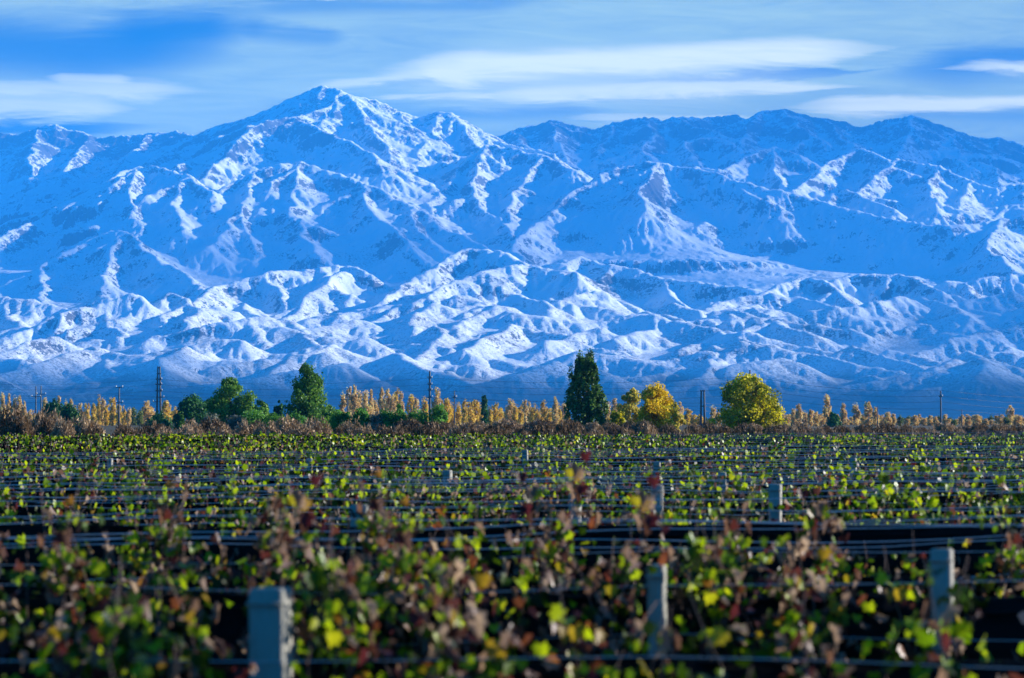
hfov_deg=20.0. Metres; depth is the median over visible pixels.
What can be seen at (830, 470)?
grapevine
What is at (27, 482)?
grapevine
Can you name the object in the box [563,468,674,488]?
grapevine
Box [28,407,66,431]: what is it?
dry bush
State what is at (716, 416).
poplar
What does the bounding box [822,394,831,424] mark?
poplar
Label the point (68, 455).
grapevine
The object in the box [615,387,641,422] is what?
pale yellow tree
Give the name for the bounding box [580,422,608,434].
dry bush
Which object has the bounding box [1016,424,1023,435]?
dry bush
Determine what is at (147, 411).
poplar
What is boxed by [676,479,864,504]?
grapevine
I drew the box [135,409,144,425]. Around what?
poplar
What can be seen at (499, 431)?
dry bush
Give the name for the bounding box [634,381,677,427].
golden tree
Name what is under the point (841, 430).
dry bush
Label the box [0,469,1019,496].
vine trellis
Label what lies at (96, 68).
sky
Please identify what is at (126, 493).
grapevine
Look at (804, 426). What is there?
dry bush
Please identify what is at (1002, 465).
grapevine
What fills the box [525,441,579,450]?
grapevine
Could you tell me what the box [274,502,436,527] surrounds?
grapevine
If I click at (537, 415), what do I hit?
poplar
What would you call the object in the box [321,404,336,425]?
broadleaf tree
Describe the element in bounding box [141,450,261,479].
grapevine
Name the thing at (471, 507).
grapevine
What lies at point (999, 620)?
hail net
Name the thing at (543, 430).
dry bush
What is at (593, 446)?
grapevine
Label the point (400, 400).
poplar
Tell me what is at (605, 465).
grapevine
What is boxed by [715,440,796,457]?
grapevine
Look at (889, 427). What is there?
dry bush
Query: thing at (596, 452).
grapevine
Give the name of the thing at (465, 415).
poplar
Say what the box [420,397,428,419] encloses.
poplar
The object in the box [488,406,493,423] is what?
poplar
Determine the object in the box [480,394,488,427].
conifer
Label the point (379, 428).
dry bush
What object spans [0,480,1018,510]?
vine trellis
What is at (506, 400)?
power line
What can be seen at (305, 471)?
grapevine
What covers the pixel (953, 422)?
poplar
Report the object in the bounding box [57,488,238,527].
grapevine
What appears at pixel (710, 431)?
dry bush
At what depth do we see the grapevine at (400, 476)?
38.77 m
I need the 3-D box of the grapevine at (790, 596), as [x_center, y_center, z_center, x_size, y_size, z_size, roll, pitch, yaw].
[1.139,1.805,12.840,1.994,2.153,0.685,0,-2,0]
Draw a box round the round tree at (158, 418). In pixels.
[144,410,173,429]
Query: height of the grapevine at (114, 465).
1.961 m
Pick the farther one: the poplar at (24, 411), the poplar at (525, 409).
the poplar at (525, 409)
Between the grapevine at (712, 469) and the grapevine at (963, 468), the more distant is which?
the grapevine at (712, 469)
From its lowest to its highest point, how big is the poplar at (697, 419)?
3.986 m
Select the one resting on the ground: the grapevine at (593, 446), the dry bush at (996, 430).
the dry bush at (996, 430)
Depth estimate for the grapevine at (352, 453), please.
51.78 m
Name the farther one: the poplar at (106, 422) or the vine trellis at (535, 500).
the poplar at (106, 422)
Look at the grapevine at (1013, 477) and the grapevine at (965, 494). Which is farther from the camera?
the grapevine at (1013, 477)
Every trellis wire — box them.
[0,457,1023,461]
[0,479,1019,490]
[0,497,1004,504]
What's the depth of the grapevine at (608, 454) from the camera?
62.15 m
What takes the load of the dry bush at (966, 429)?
on the ground
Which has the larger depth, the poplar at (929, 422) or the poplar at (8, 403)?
the poplar at (929, 422)
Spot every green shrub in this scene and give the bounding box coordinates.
[240,409,267,426]
[261,412,284,430]
[283,410,306,423]
[329,410,351,429]
[348,407,370,429]
[377,408,393,429]
[386,404,409,428]
[409,408,430,425]
[428,403,448,424]
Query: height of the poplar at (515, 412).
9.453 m
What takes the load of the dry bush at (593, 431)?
on the ground
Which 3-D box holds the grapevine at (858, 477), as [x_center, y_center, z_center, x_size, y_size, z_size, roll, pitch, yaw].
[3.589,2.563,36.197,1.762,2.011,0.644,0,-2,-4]
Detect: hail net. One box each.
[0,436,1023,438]
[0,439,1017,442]
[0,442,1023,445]
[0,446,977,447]
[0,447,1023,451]
[0,502,1020,523]
[0,523,1023,578]
[0,573,1023,598]
[0,656,1023,677]
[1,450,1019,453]
[1,590,1023,662]
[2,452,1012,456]
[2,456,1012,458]
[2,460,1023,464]
[3,463,1022,473]
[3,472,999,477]
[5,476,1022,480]
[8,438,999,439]
[8,488,1020,500]
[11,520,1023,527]
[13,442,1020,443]
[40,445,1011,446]
[55,439,1007,439]
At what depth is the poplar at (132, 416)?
1144.49 m
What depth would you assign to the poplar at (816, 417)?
1016.17 m
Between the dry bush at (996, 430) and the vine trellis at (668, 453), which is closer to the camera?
the vine trellis at (668, 453)
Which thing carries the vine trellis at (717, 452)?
on the vineyard soil
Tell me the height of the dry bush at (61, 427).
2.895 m
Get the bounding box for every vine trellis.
[0,446,1018,461]
[0,448,1018,470]
[0,450,1023,471]
[0,451,1023,475]
[0,456,1012,478]
[0,460,1023,480]
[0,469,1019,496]
[0,470,1023,503]
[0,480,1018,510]
[0,504,1023,526]
[0,515,1023,579]
[0,548,1023,659]
[0,587,1023,677]
[1,484,1023,524]
[2,445,1023,457]
[3,455,1023,476]
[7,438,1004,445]
[9,491,1023,527]
[11,464,1023,490]
[13,461,1023,488]
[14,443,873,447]
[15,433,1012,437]
[23,550,1019,564]
[32,445,1004,454]
[40,447,1023,456]
[45,447,1011,463]
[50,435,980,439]
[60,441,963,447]
[104,445,974,450]
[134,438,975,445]
[152,449,1023,455]
[186,449,1015,456]
[193,445,923,452]
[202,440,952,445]
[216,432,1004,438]
[218,443,1014,450]
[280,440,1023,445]
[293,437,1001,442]
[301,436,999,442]
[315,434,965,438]
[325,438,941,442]
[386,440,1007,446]
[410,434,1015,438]
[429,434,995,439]
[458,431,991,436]
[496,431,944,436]
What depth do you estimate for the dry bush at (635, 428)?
338.43 m
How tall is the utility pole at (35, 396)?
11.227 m
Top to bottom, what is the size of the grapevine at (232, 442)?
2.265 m
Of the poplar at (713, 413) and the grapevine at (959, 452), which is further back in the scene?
the poplar at (713, 413)
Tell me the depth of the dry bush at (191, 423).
166.89 m
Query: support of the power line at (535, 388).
attached to the utility pole at (429, 383)
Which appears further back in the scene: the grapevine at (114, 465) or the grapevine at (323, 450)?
the grapevine at (323, 450)
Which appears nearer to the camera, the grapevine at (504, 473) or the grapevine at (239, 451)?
the grapevine at (504, 473)
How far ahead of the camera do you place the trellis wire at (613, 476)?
49.34 m
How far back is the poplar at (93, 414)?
1070.29 m
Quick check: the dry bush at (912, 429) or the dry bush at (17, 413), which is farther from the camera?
the dry bush at (17, 413)
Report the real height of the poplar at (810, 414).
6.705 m
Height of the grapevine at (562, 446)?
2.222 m
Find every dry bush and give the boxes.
[0,403,29,434]
[2,410,35,436]
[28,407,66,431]
[36,415,54,436]
[50,416,76,436]
[68,415,105,436]
[79,421,106,436]
[110,422,136,435]
[113,427,130,436]
[127,427,153,436]
[135,420,169,435]
[154,425,171,435]
[168,423,208,436]
[179,418,204,432]
[198,417,230,433]
[206,424,236,436]
[231,417,264,435]
[252,420,281,435]
[274,414,304,434]
[284,422,315,436]
[303,416,333,435]
[333,424,355,435]
[342,419,362,434]
[345,423,375,436]
[373,423,389,434]
[375,423,406,435]
[390,417,424,431]
[390,423,418,436]
[408,421,449,436]
[420,425,441,436]
[426,420,456,430]
[446,425,467,436]
[447,421,494,434]
[450,419,478,433]
[474,426,490,435]
[482,419,513,433]
[488,425,509,436]
[491,417,523,434]
[505,428,532,436]
[517,417,557,434]
[525,423,551,435]
[548,428,561,435]
[554,419,581,435]
[558,419,584,432]
[570,427,589,436]
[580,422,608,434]
[585,421,600,429]
[587,425,607,436]
[602,422,621,435]
[615,425,634,434]
[620,420,635,430]
[629,419,658,434]
[636,421,657,435]
[657,424,679,433]
[659,423,678,435]
[679,428,688,435]
[683,423,704,433]
[683,424,697,434]
[693,427,709,435]
[702,420,716,429]
[703,424,713,435]
[713,423,731,436]
[729,425,741,435]
[735,422,746,431]
[741,422,762,436]
[745,422,763,432]
[762,424,775,433]
[765,423,785,435]
[777,422,790,433]
[778,428,790,435]
[787,421,813,434]
[789,427,806,436]
[809,425,825,435]
[816,426,833,434]
[832,425,851,435]
[832,428,845,436]
[845,426,853,435]
[853,422,875,432]
[858,427,871,435]
[861,429,879,436]
[874,426,889,436]
[877,422,899,434]
[892,426,906,435]
[901,424,915,433]
[905,427,919,435]
[914,427,931,434]
[926,426,938,435]
[931,421,957,432]
[940,423,953,435]
[949,427,968,435]
[954,428,967,435]
[957,424,970,432]
[968,422,988,434]
[970,429,981,436]
[973,425,986,435]
[986,422,1011,434]
[989,425,1005,436]
[1005,423,1016,435]
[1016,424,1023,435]
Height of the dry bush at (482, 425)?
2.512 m
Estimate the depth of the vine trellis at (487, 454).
54.47 m
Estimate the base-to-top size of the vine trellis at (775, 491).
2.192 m
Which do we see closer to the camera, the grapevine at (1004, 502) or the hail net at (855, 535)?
the hail net at (855, 535)
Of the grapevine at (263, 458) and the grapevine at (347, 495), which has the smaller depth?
the grapevine at (347, 495)
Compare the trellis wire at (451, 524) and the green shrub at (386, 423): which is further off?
the green shrub at (386, 423)
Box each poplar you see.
[0,392,5,418]
[7,393,10,416]
[11,394,17,412]
[17,395,22,410]
[21,400,28,416]
[28,409,32,420]
[77,403,85,422]
[84,403,90,418]
[90,403,96,422]
[95,395,101,424]
[100,398,105,425]
[102,403,109,425]
[108,397,116,425]
[115,404,122,423]
[121,405,126,424]
[125,409,131,425]
[130,406,138,424]
[135,400,154,425]
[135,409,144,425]
[161,400,171,419]
[338,390,346,412]
[344,386,351,423]
[349,384,359,418]
[357,390,362,420]
[358,390,371,417]
[368,389,374,416]
[373,397,378,419]
[377,388,384,413]
[382,388,391,412]
[388,394,396,412]
[394,388,399,411]
[398,391,404,411]
[405,394,414,420]
[413,397,420,412]
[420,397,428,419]
[431,387,441,421]
[443,398,453,422]
[450,402,456,424]
[455,402,462,425]
[461,399,467,423]
[466,401,475,422]
[472,400,480,423]
[477,404,482,424]
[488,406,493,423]
[491,402,498,423]
[497,407,502,421]
[504,398,514,420]
[511,403,518,421]
[518,405,524,424]
[521,400,528,425]
[527,401,531,422]
[528,402,537,422]
[533,410,543,420]
[540,399,547,422]
[545,408,552,424]
[551,395,559,424]
[556,403,562,423]
[560,404,566,420]
[604,401,611,418]
[609,398,616,417]
[677,401,683,425]
[684,408,692,424]
[689,414,698,424]
[693,416,702,423]
[709,405,716,419]
[715,412,721,425]
[783,414,790,424]
[789,408,797,424]
[794,404,803,422]
[801,410,807,424]
[807,409,814,425]
[812,411,820,425]
[819,413,825,425]
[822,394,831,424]
[839,403,847,424]
[851,403,861,424]
[862,401,873,424]
[871,407,880,425]
[878,414,883,425]
[882,411,891,424]
[891,413,896,425]
[896,415,904,425]
[903,419,910,425]
[910,415,919,425]
[919,418,927,425]
[925,419,932,425]
[933,416,938,423]
[950,419,957,425]
[958,414,964,425]
[963,420,972,425]
[971,414,981,424]
[982,418,988,424]
[995,417,1002,423]
[1002,417,1009,424]
[1005,405,1014,424]
[1012,414,1023,425]
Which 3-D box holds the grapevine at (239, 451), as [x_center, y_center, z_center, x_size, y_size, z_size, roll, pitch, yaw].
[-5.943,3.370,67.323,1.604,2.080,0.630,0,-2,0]
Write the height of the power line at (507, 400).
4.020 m
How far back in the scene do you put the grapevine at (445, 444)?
77.75 m
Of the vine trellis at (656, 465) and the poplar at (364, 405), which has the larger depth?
the poplar at (364, 405)
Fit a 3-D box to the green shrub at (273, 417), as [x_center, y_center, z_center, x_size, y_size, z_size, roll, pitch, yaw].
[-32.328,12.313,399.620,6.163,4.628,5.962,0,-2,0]
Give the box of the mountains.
[0,85,1023,419]
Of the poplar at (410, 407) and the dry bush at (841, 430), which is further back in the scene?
the poplar at (410, 407)
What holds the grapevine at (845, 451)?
on the vineyard soil
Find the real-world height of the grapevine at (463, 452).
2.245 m
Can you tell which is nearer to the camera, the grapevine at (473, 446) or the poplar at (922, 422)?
the grapevine at (473, 446)
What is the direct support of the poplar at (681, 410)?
on the ground
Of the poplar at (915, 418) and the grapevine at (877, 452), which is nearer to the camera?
the grapevine at (877, 452)
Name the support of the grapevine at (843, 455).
on the vineyard soil
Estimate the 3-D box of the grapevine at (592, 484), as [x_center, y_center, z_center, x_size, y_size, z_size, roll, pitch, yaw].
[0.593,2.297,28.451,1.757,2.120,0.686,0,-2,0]
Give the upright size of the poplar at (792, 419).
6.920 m
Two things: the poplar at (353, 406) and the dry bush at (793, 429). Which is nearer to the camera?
the dry bush at (793, 429)
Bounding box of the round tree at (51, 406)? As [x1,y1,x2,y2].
[37,400,62,420]
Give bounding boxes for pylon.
[153,367,163,413]
[699,390,705,425]
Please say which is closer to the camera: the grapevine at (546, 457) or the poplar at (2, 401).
the grapevine at (546, 457)
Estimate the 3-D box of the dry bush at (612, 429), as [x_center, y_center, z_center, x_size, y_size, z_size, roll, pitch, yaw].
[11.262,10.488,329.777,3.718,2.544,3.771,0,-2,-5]
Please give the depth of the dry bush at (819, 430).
169.32 m
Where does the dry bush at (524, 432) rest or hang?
on the ground
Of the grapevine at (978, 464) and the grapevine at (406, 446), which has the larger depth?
the grapevine at (406, 446)
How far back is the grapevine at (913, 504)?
23.15 m
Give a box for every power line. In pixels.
[0,398,999,414]
[14,402,1023,419]
[21,395,1007,411]
[40,396,1023,415]
[47,377,1023,397]
[52,384,1010,402]
[69,390,1014,408]
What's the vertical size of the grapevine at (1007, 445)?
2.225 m
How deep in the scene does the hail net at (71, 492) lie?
33.75 m
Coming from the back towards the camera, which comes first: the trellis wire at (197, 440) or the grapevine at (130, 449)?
the trellis wire at (197, 440)
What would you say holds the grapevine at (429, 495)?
on the vineyard soil
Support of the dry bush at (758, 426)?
on the ground
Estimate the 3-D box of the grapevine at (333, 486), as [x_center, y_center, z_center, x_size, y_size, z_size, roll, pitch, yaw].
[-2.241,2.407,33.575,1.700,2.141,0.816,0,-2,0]
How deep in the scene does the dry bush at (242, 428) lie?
163.87 m
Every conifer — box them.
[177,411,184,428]
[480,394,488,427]
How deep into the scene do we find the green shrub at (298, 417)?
399.67 m
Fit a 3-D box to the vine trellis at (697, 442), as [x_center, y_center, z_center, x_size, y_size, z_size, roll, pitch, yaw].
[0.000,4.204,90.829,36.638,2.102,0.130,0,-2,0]
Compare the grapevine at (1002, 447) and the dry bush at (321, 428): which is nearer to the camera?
the grapevine at (1002, 447)
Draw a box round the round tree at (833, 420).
[823,411,841,426]
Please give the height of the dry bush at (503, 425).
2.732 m
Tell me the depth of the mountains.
22320.42 m
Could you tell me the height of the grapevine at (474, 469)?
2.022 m
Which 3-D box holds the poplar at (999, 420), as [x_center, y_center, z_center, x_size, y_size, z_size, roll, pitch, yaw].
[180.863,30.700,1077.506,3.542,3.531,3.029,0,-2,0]
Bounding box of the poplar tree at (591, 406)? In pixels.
[563,347,608,425]
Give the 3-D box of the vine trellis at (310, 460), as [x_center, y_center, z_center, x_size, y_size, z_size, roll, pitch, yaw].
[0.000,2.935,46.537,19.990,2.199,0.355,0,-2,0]
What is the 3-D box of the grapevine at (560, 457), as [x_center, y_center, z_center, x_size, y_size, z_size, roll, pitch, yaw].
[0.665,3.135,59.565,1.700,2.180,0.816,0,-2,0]
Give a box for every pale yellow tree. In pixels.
[608,410,625,425]
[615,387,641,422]
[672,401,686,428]
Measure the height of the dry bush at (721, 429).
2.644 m
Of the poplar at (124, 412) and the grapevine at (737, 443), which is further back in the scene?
the poplar at (124, 412)
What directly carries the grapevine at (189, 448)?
on the vineyard soil
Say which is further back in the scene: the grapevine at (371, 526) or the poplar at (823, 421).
the poplar at (823, 421)
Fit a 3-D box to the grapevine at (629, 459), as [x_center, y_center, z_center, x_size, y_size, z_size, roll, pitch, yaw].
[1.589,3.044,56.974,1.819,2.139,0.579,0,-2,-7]
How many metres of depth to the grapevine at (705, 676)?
7.75 m
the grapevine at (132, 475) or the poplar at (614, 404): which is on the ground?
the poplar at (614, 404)
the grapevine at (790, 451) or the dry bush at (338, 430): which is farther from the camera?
the dry bush at (338, 430)
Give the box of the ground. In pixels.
[99,420,1023,435]
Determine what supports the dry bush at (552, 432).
on the ground
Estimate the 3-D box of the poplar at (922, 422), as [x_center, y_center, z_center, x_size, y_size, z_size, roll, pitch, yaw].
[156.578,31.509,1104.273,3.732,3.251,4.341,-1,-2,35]
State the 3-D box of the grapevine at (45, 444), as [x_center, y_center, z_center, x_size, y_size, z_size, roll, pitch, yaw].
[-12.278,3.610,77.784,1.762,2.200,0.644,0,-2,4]
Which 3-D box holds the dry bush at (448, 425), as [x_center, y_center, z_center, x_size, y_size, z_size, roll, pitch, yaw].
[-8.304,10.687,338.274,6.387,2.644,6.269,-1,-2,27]
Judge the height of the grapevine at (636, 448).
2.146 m
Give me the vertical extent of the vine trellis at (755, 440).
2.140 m
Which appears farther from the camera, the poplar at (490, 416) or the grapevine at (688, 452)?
the poplar at (490, 416)
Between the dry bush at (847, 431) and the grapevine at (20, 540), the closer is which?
the grapevine at (20, 540)
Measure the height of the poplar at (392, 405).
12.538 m
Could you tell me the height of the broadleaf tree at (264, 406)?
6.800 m
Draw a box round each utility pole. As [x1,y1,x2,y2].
[31,386,40,413]
[40,386,45,409]
[115,385,122,425]
[427,371,432,421]
[452,392,456,422]
[938,391,942,423]
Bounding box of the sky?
[0,0,1023,145]
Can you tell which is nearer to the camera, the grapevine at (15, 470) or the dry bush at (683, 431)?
the grapevine at (15, 470)
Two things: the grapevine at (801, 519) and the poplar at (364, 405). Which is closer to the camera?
the grapevine at (801, 519)
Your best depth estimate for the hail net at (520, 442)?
101.33 m
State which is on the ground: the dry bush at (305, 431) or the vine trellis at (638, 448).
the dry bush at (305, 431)
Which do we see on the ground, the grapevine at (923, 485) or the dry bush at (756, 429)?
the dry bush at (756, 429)
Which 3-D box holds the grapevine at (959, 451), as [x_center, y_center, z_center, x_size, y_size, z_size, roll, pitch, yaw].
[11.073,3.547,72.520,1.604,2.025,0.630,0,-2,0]
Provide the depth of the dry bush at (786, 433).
152.85 m
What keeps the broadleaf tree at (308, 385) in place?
on the ground
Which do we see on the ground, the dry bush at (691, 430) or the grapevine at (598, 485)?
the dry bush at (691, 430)
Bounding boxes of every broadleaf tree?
[205,377,257,424]
[252,399,269,420]
[273,400,283,417]
[282,362,329,426]
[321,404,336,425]
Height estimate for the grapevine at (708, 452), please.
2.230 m
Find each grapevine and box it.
[0,440,24,450]
[0,450,51,480]
[0,453,62,475]
[0,455,44,472]
[0,456,121,498]
[0,461,153,524]
[0,461,290,595]
[0,472,334,662]
[0,508,114,524]
[0,520,269,578]
[0,556,214,677]
[2,450,23,457]
[2,457,67,476]
[5,506,86,524]
[8,477,122,503]
[10,441,78,456]
[13,463,149,490]
[13,476,195,524]
[18,442,60,461]
[20,457,76,489]
[21,434,83,450]
[23,449,103,476]
[28,446,97,457]
[38,448,101,457]
[45,451,104,469]
[48,453,117,471]
[50,455,115,474]
[57,447,168,476]
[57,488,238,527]
[64,441,112,452]
[66,456,155,479]
[73,439,131,450]
[76,446,154,460]
[87,442,155,456]
[94,448,162,457]
[95,439,165,456]
[103,437,178,457]
[103,443,193,470]
[105,456,224,489]
[105,645,180,677]
[108,449,175,462]
[108,513,435,578]
[109,449,202,472]
[112,479,260,504]
[115,452,221,477]
[116,462,263,499]
[117,476,306,527]
[132,464,262,490]
[135,449,209,460]
[138,452,214,477]
[139,513,694,677]
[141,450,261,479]
[145,443,196,455]
[148,489,372,526]
[155,439,223,455]
[162,441,233,457]
[164,444,250,462]
[168,460,247,477]
[169,480,356,522]
[170,445,228,457]
[179,434,240,450]
[191,448,284,473]
[198,452,287,476]
[201,436,303,475]
[203,444,296,472]
[211,465,306,489]
[217,438,283,454]
[218,446,278,461]
[226,439,273,455]
[232,435,303,457]
[248,458,387,500]
[257,449,602,596]
[259,462,377,488]
[259,474,675,661]
[263,440,370,478]
[263,443,353,472]
[267,453,489,526]
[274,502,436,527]
[276,459,366,480]
[278,443,372,472]
[281,438,384,478]
[283,439,347,455]
[283,464,426,503]
[284,442,363,461]
[289,441,345,456]
[302,453,427,488]
[319,453,415,476]
[333,476,493,522]
[338,454,397,463]
[352,453,469,480]
[357,452,426,460]
[359,440,413,451]
[359,450,453,472]
[364,450,405,456]
[371,433,436,455]
[372,455,450,472]
[376,466,507,489]
[378,469,523,498]
[387,482,544,527]
[392,450,479,476]
[397,481,522,503]
[403,445,467,456]
[408,436,469,450]
[414,440,484,456]
[424,448,544,489]
[429,490,727,576]
[437,443,503,461]
[441,438,506,456]
[444,435,535,471]
[451,471,646,527]
[454,447,514,457]
[454,484,635,525]
[457,456,557,477]
[467,436,525,450]
[468,442,520,456]
[468,445,538,472]
[470,450,565,476]
[477,441,544,456]
[485,467,661,521]
[489,440,604,478]
[491,463,565,475]
[499,453,558,462]
[503,438,567,456]
[505,458,639,498]
[505,470,849,597]
[506,442,580,461]
[508,460,624,489]
[510,436,580,457]
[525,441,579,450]
[530,439,592,457]
[536,457,592,472]
[540,464,681,503]
[544,503,989,662]
[548,446,631,463]
[549,489,772,525]
[550,435,620,457]
[551,458,619,473]
[562,441,645,461]
[562,454,670,477]
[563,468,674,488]
[569,441,641,457]
[577,433,636,450]
[584,458,644,477]
[588,444,661,456]
[588,491,812,523]
[592,445,651,456]
[611,507,807,524]
[616,468,742,489]
[629,452,718,473]
[631,434,691,456]
[631,434,693,451]
[631,558,1023,677]
[635,442,715,460]
[635,461,767,499]
[640,460,802,522]
[643,454,755,489]
[645,447,741,474]
[648,445,687,463]
[650,444,710,457]
[651,449,753,477]
[655,444,716,456]
[661,450,767,478]
[664,441,750,472]
[666,543,914,575]
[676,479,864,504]
[688,667,750,677]
[690,461,798,480]
[691,436,748,450]
[705,436,798,472]
[709,446,774,457]
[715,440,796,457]
[737,438,834,475]
[744,464,866,489]
[751,467,897,499]
[766,456,835,472]
[770,459,857,477]
[772,460,865,486]
[773,448,878,476]
[782,456,977,522]
[788,488,1023,597]
[789,441,836,457]
[789,446,881,472]
[794,451,904,479]
[798,475,954,523]
[801,439,881,457]
[802,468,1006,524]
[807,448,857,456]
[809,480,973,524]
[812,446,863,457]
[821,463,967,504]
[827,441,894,455]
[830,534,1023,576]
[832,451,930,476]
[847,450,936,470]
[853,439,914,455]
[853,448,940,463]
[853,459,959,476]
[854,451,980,488]
[856,441,939,461]
[858,463,986,489]
[865,459,941,475]
[868,443,925,452]
[881,441,969,473]
[897,463,1023,498]
[903,444,990,471]
[908,456,997,479]
[926,453,1017,477]
[931,436,985,453]
[937,442,1010,456]
[939,446,979,456]
[947,449,1023,477]
[948,469,1023,522]
[949,457,1023,477]
[953,438,1023,456]
[955,461,1023,523]
[962,436,1022,450]
[969,452,1023,471]
[974,486,1023,502]
[982,436,1021,456]
[986,436,1023,452]
[996,457,1023,486]
[998,463,1022,489]
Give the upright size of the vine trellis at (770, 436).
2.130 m
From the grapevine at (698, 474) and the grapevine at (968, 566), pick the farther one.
the grapevine at (698, 474)
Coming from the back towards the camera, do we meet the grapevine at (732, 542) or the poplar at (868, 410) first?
the poplar at (868, 410)
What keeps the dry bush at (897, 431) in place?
on the ground
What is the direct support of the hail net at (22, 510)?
hanging from the vine trellis at (522, 502)
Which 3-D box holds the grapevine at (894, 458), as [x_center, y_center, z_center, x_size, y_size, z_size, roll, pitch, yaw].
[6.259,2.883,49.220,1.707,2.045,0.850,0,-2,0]
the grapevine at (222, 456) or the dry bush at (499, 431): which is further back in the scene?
the dry bush at (499, 431)
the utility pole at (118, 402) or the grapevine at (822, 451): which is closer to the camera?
the grapevine at (822, 451)
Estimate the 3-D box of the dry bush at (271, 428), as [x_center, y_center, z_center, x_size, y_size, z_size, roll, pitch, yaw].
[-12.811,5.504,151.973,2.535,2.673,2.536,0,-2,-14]
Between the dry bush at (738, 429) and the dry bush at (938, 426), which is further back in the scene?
the dry bush at (938, 426)
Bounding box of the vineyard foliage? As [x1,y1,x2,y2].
[0,430,1023,660]
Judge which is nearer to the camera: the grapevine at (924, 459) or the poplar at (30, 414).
the grapevine at (924, 459)
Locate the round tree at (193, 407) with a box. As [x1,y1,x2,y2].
[172,393,207,429]
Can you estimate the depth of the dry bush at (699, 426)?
310.17 m
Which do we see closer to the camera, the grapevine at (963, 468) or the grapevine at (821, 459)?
the grapevine at (963, 468)
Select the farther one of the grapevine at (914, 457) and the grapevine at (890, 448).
the grapevine at (890, 448)
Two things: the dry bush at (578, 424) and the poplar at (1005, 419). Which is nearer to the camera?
the dry bush at (578, 424)
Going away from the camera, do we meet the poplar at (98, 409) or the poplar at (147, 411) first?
the poplar at (147, 411)
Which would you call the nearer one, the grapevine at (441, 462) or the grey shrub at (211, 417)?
the grapevine at (441, 462)
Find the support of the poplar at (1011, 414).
on the ground
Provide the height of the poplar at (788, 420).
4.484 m
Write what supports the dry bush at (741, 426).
on the ground
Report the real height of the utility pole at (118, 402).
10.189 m
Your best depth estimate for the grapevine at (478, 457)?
51.73 m
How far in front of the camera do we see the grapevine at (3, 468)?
49.15 m
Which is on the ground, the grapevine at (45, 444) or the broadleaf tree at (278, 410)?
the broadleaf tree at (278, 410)
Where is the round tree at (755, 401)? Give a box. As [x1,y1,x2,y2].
[709,372,788,429]
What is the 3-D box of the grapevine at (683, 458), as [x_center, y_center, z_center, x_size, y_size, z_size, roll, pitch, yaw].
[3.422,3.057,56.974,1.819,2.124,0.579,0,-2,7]
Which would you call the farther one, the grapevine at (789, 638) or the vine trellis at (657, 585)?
the vine trellis at (657, 585)
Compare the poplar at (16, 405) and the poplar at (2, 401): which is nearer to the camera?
the poplar at (16, 405)
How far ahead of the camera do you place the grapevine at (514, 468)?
46.49 m
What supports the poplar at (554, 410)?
on the ground
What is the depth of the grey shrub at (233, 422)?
399.09 m
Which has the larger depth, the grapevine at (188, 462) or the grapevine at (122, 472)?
the grapevine at (188, 462)
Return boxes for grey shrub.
[195,412,221,428]
[225,414,242,431]
[365,412,384,432]
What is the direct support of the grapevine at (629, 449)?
on the vineyard soil
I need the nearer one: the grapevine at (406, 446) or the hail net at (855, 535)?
the hail net at (855, 535)
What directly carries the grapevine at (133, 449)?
on the vineyard soil
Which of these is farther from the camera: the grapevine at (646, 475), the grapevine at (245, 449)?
the grapevine at (245, 449)
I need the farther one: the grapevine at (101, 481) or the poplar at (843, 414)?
the poplar at (843, 414)
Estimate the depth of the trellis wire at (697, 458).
59.74 m
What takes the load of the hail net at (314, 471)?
attached to the vine trellis at (487, 454)
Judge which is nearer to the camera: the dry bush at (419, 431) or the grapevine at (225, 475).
the grapevine at (225, 475)
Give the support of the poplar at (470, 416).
on the ground
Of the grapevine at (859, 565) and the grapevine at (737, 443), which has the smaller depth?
the grapevine at (859, 565)
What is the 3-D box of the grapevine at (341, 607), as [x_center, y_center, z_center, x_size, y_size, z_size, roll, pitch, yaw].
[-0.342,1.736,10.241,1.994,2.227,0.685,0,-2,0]
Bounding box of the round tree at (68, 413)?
[55,402,80,424]
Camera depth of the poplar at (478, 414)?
1134.11 m
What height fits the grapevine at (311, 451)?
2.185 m
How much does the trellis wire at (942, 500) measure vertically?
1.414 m
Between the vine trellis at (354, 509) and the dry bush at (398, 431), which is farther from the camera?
the dry bush at (398, 431)
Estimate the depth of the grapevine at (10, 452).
62.15 m
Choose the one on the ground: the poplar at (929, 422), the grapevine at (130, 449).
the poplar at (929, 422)
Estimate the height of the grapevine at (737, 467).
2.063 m
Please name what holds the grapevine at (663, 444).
on the vineyard soil
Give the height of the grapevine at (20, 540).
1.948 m
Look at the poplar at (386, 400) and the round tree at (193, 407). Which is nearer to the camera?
the round tree at (193, 407)
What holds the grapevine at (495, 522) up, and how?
on the vineyard soil
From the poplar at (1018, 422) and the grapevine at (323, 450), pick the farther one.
the poplar at (1018, 422)

